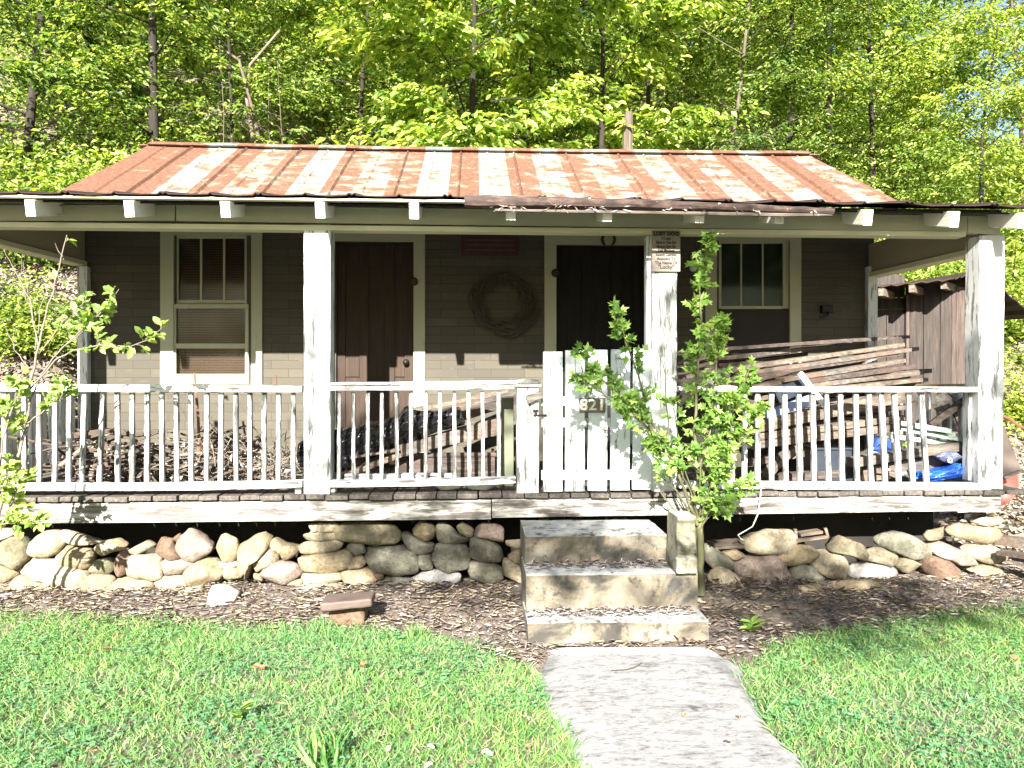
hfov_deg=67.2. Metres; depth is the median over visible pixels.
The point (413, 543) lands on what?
fieldstone
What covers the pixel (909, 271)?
bush
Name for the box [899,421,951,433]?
green slat
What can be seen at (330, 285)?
cottage
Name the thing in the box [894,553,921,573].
fieldstone
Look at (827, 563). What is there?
fieldstone
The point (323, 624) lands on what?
grass tuft
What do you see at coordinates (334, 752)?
grass tuft
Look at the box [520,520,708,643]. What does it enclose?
concrete steps
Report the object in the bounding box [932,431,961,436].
green slat
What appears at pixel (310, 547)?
fieldstone
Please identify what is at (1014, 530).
bank litter
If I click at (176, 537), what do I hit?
fieldstone
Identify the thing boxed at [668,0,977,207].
tree
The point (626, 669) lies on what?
fallen twig
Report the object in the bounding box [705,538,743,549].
plank under porch
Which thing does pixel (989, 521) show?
fieldstone
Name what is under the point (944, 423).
short paling
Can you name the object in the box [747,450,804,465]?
timber
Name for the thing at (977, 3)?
sky
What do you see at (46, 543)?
fieldstone
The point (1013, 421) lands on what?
root
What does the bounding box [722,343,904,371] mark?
loose board
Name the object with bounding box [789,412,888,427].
loose board
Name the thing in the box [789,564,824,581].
fieldstone
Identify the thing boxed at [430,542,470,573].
fieldstone
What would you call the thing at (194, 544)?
fieldstone
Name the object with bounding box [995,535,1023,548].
sleeper
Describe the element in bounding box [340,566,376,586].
fieldstone
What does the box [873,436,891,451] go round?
blue rag
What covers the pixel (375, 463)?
loose board
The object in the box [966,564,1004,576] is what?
fieldstone
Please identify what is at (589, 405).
house number sign
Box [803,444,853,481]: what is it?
bin
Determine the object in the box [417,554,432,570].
fieldstone
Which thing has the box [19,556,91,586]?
fieldstone
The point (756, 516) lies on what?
cord
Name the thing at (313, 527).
fieldstone
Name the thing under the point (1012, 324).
bush
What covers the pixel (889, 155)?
bush
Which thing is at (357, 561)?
fieldstone
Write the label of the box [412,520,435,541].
fieldstone
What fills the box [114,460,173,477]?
branch
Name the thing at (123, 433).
branch
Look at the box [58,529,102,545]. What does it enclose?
fieldstone
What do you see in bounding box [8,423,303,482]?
brushwood
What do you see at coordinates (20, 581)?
fieldstone
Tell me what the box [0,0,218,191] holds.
tree
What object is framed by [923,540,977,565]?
fieldstone
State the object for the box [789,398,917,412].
loose board
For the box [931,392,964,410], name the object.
log
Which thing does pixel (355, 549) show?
fieldstone
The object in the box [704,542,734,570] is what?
fieldstone
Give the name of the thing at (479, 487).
foam piece
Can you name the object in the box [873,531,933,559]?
fieldstone
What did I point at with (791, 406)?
metal sheet
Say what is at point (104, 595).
fieldstone
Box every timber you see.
[747,392,909,431]
[747,415,904,439]
[747,424,892,448]
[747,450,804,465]
[753,470,838,480]
[760,444,795,476]
[845,441,961,466]
[860,451,961,481]
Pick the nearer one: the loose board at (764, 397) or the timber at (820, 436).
the timber at (820, 436)
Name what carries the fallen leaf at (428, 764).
on the ground at (774, 614)
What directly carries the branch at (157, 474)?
on the brushwood
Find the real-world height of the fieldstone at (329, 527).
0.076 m
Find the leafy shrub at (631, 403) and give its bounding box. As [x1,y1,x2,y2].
[566,230,772,595]
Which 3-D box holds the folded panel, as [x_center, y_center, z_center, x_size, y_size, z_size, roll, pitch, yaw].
[2.182,0.025,6.008,0.324,0.239,0.152,0,0,-17]
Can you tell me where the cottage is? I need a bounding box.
[0,141,1023,571]
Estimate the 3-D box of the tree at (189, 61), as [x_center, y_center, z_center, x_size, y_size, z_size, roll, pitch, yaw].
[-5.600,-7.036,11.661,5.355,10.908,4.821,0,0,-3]
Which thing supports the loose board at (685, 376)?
on the cottage
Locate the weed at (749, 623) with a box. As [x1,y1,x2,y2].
[739,615,766,631]
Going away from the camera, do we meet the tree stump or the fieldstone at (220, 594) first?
the fieldstone at (220, 594)
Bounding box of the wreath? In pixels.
[467,271,540,338]
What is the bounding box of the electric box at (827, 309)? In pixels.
[819,305,832,317]
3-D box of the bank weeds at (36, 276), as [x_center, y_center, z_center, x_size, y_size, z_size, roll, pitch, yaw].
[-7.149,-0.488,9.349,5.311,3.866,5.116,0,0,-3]
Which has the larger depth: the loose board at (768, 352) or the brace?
the loose board at (768, 352)
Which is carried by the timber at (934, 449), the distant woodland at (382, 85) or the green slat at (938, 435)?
the green slat at (938, 435)
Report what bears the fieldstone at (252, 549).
on the ground at (774, 614)
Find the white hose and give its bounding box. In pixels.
[879,468,908,477]
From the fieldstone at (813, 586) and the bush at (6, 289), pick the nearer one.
the fieldstone at (813, 586)
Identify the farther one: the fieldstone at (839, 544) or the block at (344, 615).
the fieldstone at (839, 544)
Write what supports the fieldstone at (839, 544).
on the fieldstone at (884, 556)
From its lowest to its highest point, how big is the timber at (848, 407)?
0.318 m
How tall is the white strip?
0.268 m
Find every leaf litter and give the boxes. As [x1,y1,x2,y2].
[0,250,77,469]
[0,565,1021,660]
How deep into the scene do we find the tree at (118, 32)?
12.44 m
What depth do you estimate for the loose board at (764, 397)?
6.20 m
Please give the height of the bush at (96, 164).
1.978 m
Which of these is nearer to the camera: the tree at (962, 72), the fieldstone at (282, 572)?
the fieldstone at (282, 572)
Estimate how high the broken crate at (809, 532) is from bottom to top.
0.105 m
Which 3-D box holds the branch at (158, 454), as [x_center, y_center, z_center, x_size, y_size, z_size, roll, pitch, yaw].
[-2.662,0.513,5.713,0.818,0.066,0.061,0,0,-6]
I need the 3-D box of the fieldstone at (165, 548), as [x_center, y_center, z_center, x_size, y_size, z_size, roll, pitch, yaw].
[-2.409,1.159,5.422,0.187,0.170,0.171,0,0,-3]
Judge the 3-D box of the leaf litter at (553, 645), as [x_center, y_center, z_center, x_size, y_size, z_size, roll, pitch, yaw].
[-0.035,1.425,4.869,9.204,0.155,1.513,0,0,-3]
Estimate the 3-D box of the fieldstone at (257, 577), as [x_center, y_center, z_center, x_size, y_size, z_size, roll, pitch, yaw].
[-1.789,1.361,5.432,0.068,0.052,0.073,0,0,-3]
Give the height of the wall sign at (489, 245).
0.183 m
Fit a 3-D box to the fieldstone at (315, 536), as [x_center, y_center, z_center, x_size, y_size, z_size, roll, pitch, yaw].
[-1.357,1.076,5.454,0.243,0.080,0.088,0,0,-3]
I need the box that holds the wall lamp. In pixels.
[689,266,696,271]
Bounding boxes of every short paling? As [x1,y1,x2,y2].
[935,410,946,427]
[946,414,957,431]
[953,411,957,426]
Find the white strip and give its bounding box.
[798,372,822,406]
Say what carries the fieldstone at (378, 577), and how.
on the fieldstone at (396, 580)
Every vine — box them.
[214,35,261,143]
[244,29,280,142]
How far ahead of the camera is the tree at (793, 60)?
13.66 m
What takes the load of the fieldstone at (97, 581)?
on the ground at (774, 614)
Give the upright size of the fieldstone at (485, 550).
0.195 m
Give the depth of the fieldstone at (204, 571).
5.37 m
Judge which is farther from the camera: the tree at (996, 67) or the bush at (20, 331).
the tree at (996, 67)
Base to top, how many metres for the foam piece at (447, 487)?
0.080 m
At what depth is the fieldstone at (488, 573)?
5.47 m
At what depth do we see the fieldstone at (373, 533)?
5.43 m
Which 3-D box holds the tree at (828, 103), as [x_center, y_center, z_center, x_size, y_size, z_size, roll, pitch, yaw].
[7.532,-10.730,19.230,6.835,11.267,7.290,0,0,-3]
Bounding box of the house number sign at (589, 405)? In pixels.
[579,398,604,412]
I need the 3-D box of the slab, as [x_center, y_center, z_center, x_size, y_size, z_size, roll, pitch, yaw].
[-0.998,1.324,4.698,0.309,0.075,0.201,0,0,-3]
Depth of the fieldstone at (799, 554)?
5.58 m
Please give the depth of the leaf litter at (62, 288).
10.66 m
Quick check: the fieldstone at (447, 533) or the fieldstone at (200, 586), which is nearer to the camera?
the fieldstone at (200, 586)
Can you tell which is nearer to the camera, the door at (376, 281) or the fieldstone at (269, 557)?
the fieldstone at (269, 557)
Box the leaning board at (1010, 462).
[1003,426,1021,474]
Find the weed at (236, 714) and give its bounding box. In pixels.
[229,700,254,719]
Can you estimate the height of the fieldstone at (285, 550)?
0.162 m
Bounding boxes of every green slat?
[889,433,951,443]
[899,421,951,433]
[899,426,961,441]
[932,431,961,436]
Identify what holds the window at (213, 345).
in the cottage
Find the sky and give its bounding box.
[331,0,1023,193]
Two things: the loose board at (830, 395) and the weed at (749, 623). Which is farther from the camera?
the loose board at (830, 395)
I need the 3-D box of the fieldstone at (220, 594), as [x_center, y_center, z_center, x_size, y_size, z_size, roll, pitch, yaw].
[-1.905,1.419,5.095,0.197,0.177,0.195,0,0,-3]
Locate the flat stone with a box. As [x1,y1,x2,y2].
[517,379,539,383]
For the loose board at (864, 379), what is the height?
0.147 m
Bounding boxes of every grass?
[0,597,1023,767]
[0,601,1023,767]
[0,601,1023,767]
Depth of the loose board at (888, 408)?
6.26 m
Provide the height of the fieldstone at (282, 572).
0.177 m
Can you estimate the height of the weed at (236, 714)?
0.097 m
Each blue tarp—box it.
[906,462,962,480]
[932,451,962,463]
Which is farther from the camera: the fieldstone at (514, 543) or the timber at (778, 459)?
the timber at (778, 459)
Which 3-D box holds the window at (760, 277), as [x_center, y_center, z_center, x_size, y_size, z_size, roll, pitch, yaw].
[2.190,-0.655,7.038,0.923,1.410,0.114,0,0,-3]
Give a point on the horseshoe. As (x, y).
(603, 242)
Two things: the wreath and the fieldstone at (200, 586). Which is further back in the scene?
the wreath
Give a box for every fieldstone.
[0,527,22,540]
[0,534,31,569]
[0,566,20,582]
[4,574,63,589]
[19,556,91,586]
[26,529,66,557]
[54,545,97,569]
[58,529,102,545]
[62,574,115,591]
[88,557,114,574]
[94,538,128,555]
[95,592,112,596]
[105,576,155,591]
[113,548,130,576]
[125,553,163,580]
[128,540,156,554]
[154,574,187,589]
[155,536,180,561]
[160,559,193,575]
[173,533,181,541]
[175,526,215,562]
[181,584,203,592]
[182,556,223,586]
[206,583,239,604]
[216,533,239,562]
[218,561,236,567]
[222,567,238,579]
[226,608,248,611]
[237,532,273,580]
[253,549,280,571]
[253,573,263,580]
[260,560,302,585]
[269,537,299,560]
[286,578,302,586]
[297,548,353,573]
[298,540,343,554]
[298,582,348,588]
[301,572,341,583]
[303,531,334,541]
[308,523,318,532]
[318,522,338,532]
[334,520,401,545]
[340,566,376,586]
[346,543,365,555]
[348,554,365,568]
[364,543,418,576]
[373,572,383,580]
[376,576,413,584]
[401,531,434,554]
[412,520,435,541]
[413,569,460,585]
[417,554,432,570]
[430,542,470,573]
[436,521,469,543]
[457,522,473,537]
[468,560,503,583]
[469,535,502,562]
[473,522,503,542]
[502,557,520,583]
[505,539,519,548]
[508,549,519,563]
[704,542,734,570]
[706,566,740,584]
[722,549,744,560]
[733,552,790,580]
[738,528,797,554]
[776,544,819,565]
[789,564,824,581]
[797,583,826,593]
[808,549,849,579]
[825,535,868,560]
[831,579,882,590]
[847,561,897,579]
[866,547,897,566]
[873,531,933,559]
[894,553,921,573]
[914,555,963,580]
[922,526,943,540]
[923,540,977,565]
[944,523,1002,544]
[959,543,1007,563]
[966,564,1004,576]
[970,517,1003,525]
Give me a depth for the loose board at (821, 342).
6.45 m
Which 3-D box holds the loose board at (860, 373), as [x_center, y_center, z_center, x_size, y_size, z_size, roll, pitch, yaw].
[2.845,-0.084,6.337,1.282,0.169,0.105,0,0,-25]
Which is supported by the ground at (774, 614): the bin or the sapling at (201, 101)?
the sapling at (201, 101)
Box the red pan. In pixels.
[1001,474,1018,505]
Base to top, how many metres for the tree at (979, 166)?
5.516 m
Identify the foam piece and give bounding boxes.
[435,486,460,489]
[464,484,495,489]
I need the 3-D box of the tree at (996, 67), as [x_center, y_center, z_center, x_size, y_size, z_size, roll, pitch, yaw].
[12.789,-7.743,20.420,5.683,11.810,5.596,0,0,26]
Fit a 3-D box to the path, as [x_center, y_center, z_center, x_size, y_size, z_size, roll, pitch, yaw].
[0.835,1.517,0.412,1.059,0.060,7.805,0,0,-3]
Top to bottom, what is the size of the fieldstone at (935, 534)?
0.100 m
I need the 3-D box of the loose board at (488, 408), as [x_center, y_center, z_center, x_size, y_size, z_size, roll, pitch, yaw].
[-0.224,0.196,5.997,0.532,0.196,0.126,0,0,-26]
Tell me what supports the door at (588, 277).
in the cottage
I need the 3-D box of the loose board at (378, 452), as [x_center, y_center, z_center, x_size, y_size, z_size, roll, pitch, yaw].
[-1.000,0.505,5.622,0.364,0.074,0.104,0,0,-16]
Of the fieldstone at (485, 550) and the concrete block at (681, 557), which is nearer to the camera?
the concrete block at (681, 557)
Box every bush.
[0,124,113,272]
[0,265,74,328]
[0,288,76,358]
[1,249,71,269]
[26,137,160,261]
[819,101,985,203]
[827,198,950,281]
[880,260,1023,333]
[954,245,1023,341]
[1003,365,1023,440]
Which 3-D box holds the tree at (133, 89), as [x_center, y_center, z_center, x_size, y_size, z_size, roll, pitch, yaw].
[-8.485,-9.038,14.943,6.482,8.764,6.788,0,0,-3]
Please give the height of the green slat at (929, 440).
0.098 m
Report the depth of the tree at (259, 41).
18.38 m
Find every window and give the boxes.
[160,232,262,384]
[705,237,800,385]
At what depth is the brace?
5.82 m
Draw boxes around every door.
[334,233,424,466]
[544,235,645,465]
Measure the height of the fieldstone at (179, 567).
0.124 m
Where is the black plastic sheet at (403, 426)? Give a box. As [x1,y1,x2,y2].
[296,406,464,472]
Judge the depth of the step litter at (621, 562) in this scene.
4.82 m
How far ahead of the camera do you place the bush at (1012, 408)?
10.70 m
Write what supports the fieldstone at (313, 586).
on the ground at (774, 614)
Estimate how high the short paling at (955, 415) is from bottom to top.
0.211 m
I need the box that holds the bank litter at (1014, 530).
[933,374,1023,582]
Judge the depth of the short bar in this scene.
6.23 m
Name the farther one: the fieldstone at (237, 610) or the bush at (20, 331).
the bush at (20, 331)
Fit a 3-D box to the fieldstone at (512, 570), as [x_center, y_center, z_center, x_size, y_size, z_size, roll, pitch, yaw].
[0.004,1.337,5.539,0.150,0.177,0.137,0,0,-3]
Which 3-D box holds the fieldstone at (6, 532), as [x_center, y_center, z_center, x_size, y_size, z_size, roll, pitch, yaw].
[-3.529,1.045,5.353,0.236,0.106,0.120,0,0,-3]
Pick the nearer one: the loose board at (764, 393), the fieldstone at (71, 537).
the fieldstone at (71, 537)
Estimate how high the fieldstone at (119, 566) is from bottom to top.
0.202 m
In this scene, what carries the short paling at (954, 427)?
on the cottage
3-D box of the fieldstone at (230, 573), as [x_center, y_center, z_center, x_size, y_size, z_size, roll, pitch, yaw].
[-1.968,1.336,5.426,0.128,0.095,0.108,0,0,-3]
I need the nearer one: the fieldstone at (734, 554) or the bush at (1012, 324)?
the fieldstone at (734, 554)
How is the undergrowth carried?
on the ground at (774, 614)
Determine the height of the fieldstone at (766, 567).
0.270 m
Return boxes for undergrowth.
[0,0,1023,364]
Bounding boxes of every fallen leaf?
[252,663,264,668]
[424,762,432,767]
[482,749,492,755]
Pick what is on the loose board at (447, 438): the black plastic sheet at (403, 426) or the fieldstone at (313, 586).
the black plastic sheet at (403, 426)
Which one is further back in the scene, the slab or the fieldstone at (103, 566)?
the fieldstone at (103, 566)
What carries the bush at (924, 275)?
on the ground at (774, 614)
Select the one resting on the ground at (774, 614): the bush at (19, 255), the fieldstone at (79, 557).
the bush at (19, 255)
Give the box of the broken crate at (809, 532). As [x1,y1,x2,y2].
[793,527,828,542]
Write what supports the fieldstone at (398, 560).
on the fieldstone at (396, 580)
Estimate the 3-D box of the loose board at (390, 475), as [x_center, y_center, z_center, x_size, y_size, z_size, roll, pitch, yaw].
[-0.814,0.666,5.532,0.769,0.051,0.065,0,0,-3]
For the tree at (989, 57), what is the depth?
21.11 m
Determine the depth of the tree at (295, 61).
12.90 m
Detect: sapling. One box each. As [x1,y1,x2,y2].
[153,45,274,143]
[223,69,310,142]
[225,60,326,143]
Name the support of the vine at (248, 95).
on the ground at (774, 614)
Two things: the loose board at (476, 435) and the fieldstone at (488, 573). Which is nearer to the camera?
the fieldstone at (488, 573)
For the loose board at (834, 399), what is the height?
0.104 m
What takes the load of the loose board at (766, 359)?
on the loose board at (685, 376)
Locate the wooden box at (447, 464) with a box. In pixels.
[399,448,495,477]
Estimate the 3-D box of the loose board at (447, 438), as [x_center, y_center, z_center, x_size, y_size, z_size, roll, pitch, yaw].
[-0.441,0.390,5.808,0.833,0.298,0.125,0,0,-17]
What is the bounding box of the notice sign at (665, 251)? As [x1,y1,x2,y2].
[652,231,679,271]
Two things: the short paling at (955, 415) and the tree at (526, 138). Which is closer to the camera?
the short paling at (955, 415)
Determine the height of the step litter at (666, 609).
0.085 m
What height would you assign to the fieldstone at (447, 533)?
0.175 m
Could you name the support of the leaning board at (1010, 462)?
on the cottage
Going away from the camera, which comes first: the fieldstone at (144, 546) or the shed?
the fieldstone at (144, 546)
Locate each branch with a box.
[58,427,114,469]
[74,428,158,439]
[94,449,209,457]
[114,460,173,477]
[150,466,202,476]
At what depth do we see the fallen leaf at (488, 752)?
3.02 m
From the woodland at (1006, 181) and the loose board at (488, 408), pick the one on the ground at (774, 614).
the woodland at (1006, 181)
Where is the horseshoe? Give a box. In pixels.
[601,236,615,245]
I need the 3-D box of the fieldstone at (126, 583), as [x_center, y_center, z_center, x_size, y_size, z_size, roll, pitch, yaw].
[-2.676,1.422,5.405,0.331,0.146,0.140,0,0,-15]
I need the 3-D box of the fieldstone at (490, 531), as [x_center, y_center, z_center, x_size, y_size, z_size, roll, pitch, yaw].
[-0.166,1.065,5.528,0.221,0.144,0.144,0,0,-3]
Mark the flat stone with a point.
(527, 381)
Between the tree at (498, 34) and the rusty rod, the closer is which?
the rusty rod
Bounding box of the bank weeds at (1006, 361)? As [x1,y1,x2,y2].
[886,265,1023,448]
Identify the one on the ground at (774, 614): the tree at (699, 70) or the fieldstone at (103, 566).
the tree at (699, 70)
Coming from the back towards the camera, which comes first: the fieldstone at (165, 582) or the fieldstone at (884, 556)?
the fieldstone at (884, 556)
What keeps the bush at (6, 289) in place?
on the ground at (774, 614)
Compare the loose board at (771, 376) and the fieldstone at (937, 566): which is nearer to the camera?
the fieldstone at (937, 566)
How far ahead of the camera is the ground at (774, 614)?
4.36 m
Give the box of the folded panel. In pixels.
[774,372,805,402]
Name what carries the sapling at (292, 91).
on the ground at (774, 614)
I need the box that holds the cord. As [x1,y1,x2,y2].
[738,481,762,540]
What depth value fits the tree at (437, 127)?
11.62 m
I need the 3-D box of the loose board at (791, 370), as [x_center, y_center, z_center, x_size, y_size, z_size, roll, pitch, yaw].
[2.611,-0.163,6.409,1.550,0.224,0.103,0,0,-22]
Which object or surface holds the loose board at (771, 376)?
on the loose board at (772, 383)
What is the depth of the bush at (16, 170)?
10.95 m
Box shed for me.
[877,272,1023,452]
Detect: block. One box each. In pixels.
[329,607,367,625]
[666,511,696,573]
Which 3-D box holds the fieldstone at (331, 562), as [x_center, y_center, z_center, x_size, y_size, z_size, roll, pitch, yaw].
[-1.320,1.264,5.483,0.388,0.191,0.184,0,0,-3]
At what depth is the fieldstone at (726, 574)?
5.50 m
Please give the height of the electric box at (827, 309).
0.126 m
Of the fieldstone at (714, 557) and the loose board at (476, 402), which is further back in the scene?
the loose board at (476, 402)
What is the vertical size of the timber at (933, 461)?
0.245 m
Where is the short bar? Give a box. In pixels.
[1003,470,1021,478]
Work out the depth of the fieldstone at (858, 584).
5.36 m
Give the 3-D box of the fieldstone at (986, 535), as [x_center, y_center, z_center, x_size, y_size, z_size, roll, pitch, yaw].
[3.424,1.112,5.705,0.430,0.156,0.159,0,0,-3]
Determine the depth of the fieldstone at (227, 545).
5.38 m
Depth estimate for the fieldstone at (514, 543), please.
5.50 m
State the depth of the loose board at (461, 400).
6.31 m
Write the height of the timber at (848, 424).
0.177 m
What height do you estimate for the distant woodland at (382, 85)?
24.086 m
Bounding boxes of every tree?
[0,0,142,191]
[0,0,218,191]
[0,0,243,132]
[0,0,316,167]
[82,0,354,147]
[118,0,348,85]
[202,0,531,145]
[301,0,593,147]
[313,0,703,148]
[381,0,652,148]
[453,0,770,149]
[503,0,763,150]
[597,0,851,150]
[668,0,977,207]
[703,0,983,164]
[725,0,1018,208]
[814,0,1023,253]
[855,0,1023,275]
[877,0,1023,239]
[948,23,1023,265]
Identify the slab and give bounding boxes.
[320,591,375,610]
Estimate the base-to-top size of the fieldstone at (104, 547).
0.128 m
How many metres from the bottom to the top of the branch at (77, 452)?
0.342 m
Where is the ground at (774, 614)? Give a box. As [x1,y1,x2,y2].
[0,2,1023,767]
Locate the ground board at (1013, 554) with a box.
[996,549,1023,558]
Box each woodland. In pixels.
[0,0,993,202]
[692,0,1023,276]
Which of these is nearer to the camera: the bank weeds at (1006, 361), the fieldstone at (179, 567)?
the fieldstone at (179, 567)
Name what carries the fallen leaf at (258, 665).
on the ground at (774, 614)
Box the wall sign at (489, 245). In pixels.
[461,235,518,255]
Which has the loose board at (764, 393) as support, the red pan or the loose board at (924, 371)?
the loose board at (924, 371)
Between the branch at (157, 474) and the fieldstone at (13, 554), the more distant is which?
the branch at (157, 474)
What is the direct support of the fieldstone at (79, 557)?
on the fieldstone at (48, 571)
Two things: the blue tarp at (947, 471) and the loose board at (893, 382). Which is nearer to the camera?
the blue tarp at (947, 471)
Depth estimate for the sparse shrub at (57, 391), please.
4.65 m
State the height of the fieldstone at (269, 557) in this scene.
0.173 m
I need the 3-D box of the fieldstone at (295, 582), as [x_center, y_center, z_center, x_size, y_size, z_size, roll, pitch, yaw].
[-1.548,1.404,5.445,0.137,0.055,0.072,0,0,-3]
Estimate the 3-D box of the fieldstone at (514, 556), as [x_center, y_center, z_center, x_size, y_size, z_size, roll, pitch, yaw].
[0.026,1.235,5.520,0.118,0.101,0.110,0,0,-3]
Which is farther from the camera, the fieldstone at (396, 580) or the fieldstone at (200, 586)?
the fieldstone at (396, 580)
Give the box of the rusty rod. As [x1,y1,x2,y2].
[193,373,201,478]
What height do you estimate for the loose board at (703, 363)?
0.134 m
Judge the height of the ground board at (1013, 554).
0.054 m
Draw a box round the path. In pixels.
[540,647,809,767]
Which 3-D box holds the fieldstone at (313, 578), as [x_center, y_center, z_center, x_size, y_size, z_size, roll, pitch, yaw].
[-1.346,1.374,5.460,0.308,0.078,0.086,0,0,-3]
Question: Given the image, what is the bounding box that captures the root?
[1003,415,1023,428]
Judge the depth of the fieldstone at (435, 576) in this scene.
5.47 m
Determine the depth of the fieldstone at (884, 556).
5.61 m
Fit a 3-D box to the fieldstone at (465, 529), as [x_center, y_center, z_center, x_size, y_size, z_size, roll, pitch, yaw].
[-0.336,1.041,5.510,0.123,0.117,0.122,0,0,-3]
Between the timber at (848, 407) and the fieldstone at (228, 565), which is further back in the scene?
the timber at (848, 407)
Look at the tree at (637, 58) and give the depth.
12.02 m
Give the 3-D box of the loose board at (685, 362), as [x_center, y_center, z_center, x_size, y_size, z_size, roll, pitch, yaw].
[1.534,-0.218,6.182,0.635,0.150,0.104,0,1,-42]
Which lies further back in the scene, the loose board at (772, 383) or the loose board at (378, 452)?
the loose board at (772, 383)
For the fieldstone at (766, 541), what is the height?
0.194 m
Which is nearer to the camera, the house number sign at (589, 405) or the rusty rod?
the house number sign at (589, 405)
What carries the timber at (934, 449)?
on the timber at (933, 461)
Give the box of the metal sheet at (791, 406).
[765,395,808,418]
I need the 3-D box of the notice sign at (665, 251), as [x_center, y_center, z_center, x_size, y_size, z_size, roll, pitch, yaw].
[1.086,-0.935,5.425,0.202,0.287,0.009,0,0,-3]
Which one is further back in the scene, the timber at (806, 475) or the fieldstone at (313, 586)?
the timber at (806, 475)
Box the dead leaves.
[58,440,299,481]
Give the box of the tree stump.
[623,111,632,148]
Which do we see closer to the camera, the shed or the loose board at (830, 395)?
the loose board at (830, 395)
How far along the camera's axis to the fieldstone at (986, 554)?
5.66 m
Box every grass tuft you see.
[291,708,356,767]
[306,616,333,633]
[400,619,430,641]
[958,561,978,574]
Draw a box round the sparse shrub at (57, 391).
[0,235,167,538]
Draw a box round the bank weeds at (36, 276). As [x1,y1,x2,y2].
[0,249,77,469]
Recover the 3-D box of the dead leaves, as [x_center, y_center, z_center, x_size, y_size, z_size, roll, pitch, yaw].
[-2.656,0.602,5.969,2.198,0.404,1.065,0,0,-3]
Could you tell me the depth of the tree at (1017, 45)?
16.88 m
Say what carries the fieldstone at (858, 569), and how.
on the ground at (774, 614)
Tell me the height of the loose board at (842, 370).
0.200 m
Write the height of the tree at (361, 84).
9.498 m
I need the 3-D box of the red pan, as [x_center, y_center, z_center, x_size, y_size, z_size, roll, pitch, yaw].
[4.019,0.820,6.444,0.410,0.410,0.081,0,0,-3]
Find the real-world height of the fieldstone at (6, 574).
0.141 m
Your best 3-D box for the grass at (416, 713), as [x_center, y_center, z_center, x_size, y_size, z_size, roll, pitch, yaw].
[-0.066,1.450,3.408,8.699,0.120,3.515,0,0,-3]
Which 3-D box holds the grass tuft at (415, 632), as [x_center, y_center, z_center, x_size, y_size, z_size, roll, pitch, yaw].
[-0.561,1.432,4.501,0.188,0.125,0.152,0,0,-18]
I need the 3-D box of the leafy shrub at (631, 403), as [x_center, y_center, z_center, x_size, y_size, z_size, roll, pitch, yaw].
[1.016,0.207,5.044,1.386,2.440,0.486,0,0,-3]
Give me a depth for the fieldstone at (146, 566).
5.35 m
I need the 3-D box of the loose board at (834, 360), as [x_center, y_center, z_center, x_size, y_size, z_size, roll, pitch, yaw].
[2.641,-0.188,6.416,1.897,0.266,0.105,0,0,-21]
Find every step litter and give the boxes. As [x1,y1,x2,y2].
[524,555,668,568]
[526,604,697,616]
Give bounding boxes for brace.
[928,397,962,425]
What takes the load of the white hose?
on the cottage
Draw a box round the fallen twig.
[611,662,642,670]
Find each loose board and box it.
[344,452,401,473]
[344,473,452,478]
[350,448,400,458]
[399,415,500,456]
[414,389,507,409]
[446,427,500,445]
[447,392,515,408]
[462,396,515,419]
[677,350,729,365]
[677,359,725,371]
[677,367,721,378]
[716,335,909,349]
[718,342,851,359]
[719,352,807,367]
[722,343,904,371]
[730,347,918,376]
[730,371,789,385]
[745,377,910,395]
[749,382,921,400]
[751,370,823,385]
[754,353,899,376]
[755,369,931,383]
[761,386,900,402]
[774,394,876,406]
[775,359,905,381]
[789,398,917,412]
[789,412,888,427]
[808,364,915,382]
[812,371,922,385]
[837,405,905,416]
[839,378,927,386]
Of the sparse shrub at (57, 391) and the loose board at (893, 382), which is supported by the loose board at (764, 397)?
the loose board at (893, 382)
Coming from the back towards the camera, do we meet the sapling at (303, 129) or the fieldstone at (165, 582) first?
the sapling at (303, 129)

